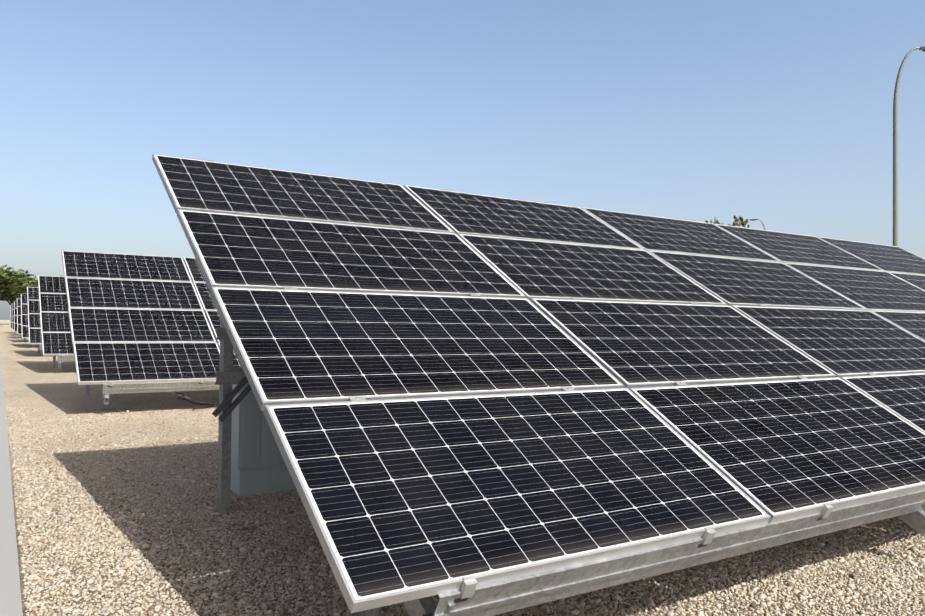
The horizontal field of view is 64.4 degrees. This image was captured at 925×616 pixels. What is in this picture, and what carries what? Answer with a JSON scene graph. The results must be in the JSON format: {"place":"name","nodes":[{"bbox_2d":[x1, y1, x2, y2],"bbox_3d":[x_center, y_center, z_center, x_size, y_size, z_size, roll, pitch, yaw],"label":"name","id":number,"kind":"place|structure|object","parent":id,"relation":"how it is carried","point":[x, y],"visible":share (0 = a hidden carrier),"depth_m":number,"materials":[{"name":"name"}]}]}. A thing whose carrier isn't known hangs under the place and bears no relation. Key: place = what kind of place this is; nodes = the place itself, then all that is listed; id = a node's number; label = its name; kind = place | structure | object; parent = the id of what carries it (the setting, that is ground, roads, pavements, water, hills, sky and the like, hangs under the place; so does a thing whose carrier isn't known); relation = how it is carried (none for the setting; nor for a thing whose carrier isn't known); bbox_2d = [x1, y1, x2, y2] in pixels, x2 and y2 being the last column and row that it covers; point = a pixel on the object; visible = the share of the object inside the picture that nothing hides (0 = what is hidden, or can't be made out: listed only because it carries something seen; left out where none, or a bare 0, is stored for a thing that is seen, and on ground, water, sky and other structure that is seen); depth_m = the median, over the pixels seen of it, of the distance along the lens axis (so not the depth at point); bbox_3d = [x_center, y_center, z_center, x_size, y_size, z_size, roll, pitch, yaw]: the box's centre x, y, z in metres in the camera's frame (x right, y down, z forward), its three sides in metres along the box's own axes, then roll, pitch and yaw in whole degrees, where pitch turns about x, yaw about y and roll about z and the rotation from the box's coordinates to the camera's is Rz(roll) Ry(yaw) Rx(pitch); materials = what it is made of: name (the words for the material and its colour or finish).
{"place":"outdoors","nodes":[
{"label":"outdoors","id":0,"kind":"place"},
{"bbox_2d":[10,305,11,328],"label":"pv modules","id":1,"kind":"object","parent":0,"point":[11,316],"visible":0.04,"depth_m":62.50,"materials":[{"name":"black glass"}]},
{"bbox_2d":[12,303,13,329],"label":"pv modules","id":2,"kind":"object","parent":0,"point":[12,316],"visible":0.06,"depth_m":55.14,"materials":[{"name":"black glass"}]},
{"bbox_2d":[14,301,16,331],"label":"pv modules","id":3,"kind":"object","parent":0,"point":[15,316],"visible":0.06,"depth_m":47.76,"materials":[{"name":"black glass"}]},
{"bbox_2d":[17,298,21,333],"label":"pv modules","id":4,"kind":"object","parent":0,"point":[19,328],"visible":0.04,"depth_m":40.34,"materials":[{"name":"black glass"}]},
{"bbox_2d":[21,294,28,337],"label":"pv modules","id":5,"kind":"object","parent":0,"point":[24,316],"visible":0.04,"depth_m":33.04,"materials":[{"name":"black glass"}]},
{"bbox_2d":[27,287,41,343],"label":"pv modules","id":6,"kind":"object","parent":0,"point":[34,328],"visible":0.02,"depth_m":25.67,"materials":[{"name":"black glass"}]},
{"bbox_2d":[0,320,924,615],"bbox_3d":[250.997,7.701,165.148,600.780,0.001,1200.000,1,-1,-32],"label":"gravel ground","id":7,"kind":"structure","parent":0,"point":[32,378],"depth_m":6.41,"materials":[{"name":"beige gravel"}]},
{"bbox_2d":[0,264,33,300],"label":"tree","id":8,"kind":"object","parent":7,"relation":"on","point":[12,282],"visible":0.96,"depth_m":143.02,"materials":[{"name":"green plant"}]},
{"bbox_2d":[2,283,33,304],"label":"tree","id":9,"kind":"object","parent":7,"relation":"on","point":[12,301],"visible":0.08,"depth_m":156.77,"materials":[{"name":"green plant"}]},
{"bbox_2d":[5,272,37,300],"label":"tree","id":10,"kind":"object","parent":7,"relation":"on","point":[34,281],"visible":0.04,"depth_m":157.93,"materials":[{"name":"green plant"}]},
{"bbox_2d":[38,344,42,355],"bbox_3d":[-10.848,0.562,28.529,9.790,2.422,3.586,1,-1,-32],"label":"mounting frame","id":11,"kind":"object","parent":7,"relation":"on","point":[40,348],"visible":0.06,"depth_m":25.04,"materials":[{"name":"silver metal"}]},
{"bbox_2d":[53,355,74,371],"bbox_3d":[-6.192,0.461,21.168,9.790,2.422,3.586,1,-1,-32],"label":"mounting frame","id":12,"kind":"object","parent":7,"relation":"on","point":[60,359],"visible":0.06,"depth_m":17.18,"materials":[{"name":"silver metal"}]},
{"bbox_2d":[38,276,214,356],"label":"pv modules","id":13,"kind":"object","parent":12,"relation":"on","point":[55,329],"visible":0.06,"depth_m":18.32,"materials":[{"name":"black glass"}]},
{"bbox_2d":[86,260,218,409],"bbox_3d":[-1.536,0.360,13.808,9.790,2.422,3.586,1,-1,-32],"label":"mounting frame","id":14,"kind":"object","parent":7,"relation":"on","point":[107,389],"visible":0.02,"depth_m":10.07,"materials":[{"name":"silver metal"}]},
{"bbox_2d":[61,251,241,385],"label":"pv modules","id":15,"kind":"object","parent":14,"relation":"on","point":[133,318],"visible":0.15,"depth_m":11.28,"materials":[{"name":"black glass"}]},
{"bbox_2d":[175,391,213,409],"bbox_3d":[-4.351,1.452,11.758,0.382,0.028,3.122,1,-1,-28],"label":"loose cable","id":16,"kind":"object","parent":7,"relation":"on","point":[194,402],"visible":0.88,"depth_m":11.08,"materials":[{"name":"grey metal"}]},
{"bbox_2d":[230,384,295,495],"bbox_3d":[-1.021,0.948,5.959,1.730,0.885,0.485,1,-1,-32],"label":"electrical cabinet","id":17,"kind":"object","parent":7,"relation":"on","point":[258,464],"visible":0.06,"depth_m":5.39,"materials":[{"name":"grey metal"}]},
{"bbox_2d":[6,406,924,615],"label":"gravel stones","id":18,"kind":"object","parent":7,"relation":"on","point":[889,575],"visible":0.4,"depth_m":4.00,"materials":[{"name":"beige gravel"}]},
{"bbox_2d":[215,320,924,615],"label":"mounting frame","id":19,"kind":"object","parent":7,"relation":"on","point":[500,597],"visible":0.15,"depth_m":2.98,"materials":[{"name":"grey metal"}]},
{"bbox_2d":[212,376,251,421],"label":"pv braces","id":20,"kind":"object","parent":19,"relation":"attached to","point":[229,398],"visible":0.21,"depth_m":4.81,"materials":[{"name":"grey metal"}]},
{"bbox_2d":[152,154,924,612],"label":"pv modules","id":21,"kind":"object","parent":19,"relation":"on","point":[466,394],"visible":1,"depth_m":3.95,"materials":[{"name":"black glass"}]},
{"bbox_2d":[705,215,748,227],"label":"tree","id":22,"kind":"object","parent":7,"relation":"on","point":[740,220],"depth_m":101.16,"materials":[{"name":"green plant"}]},
{"bbox_2d":[893,46,924,245],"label":"street lamp","id":23,"kind":"object","parent":7,"relation":"on","point":[895,169],"visible":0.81,"depth_m":24.57,"materials":[{"name":"grey metal"}]},
{"bbox_2d":[0,0,924,319],"label":"sky","id":24,"kind":"structure","parent":0,"point":[778,113],"materials":[{"name":"blue"}]},
{"label":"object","id":25,"kind":"structure","parent":0,"visible":0},
{"bbox_2d":[0,350,22,615],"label":"curb","id":26,"kind":"object","parent":25,"relation":"on","point":[10,598],"visible":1,"depth_m":4.18,"materials":[{"name":"grey concrete"}]}
]}

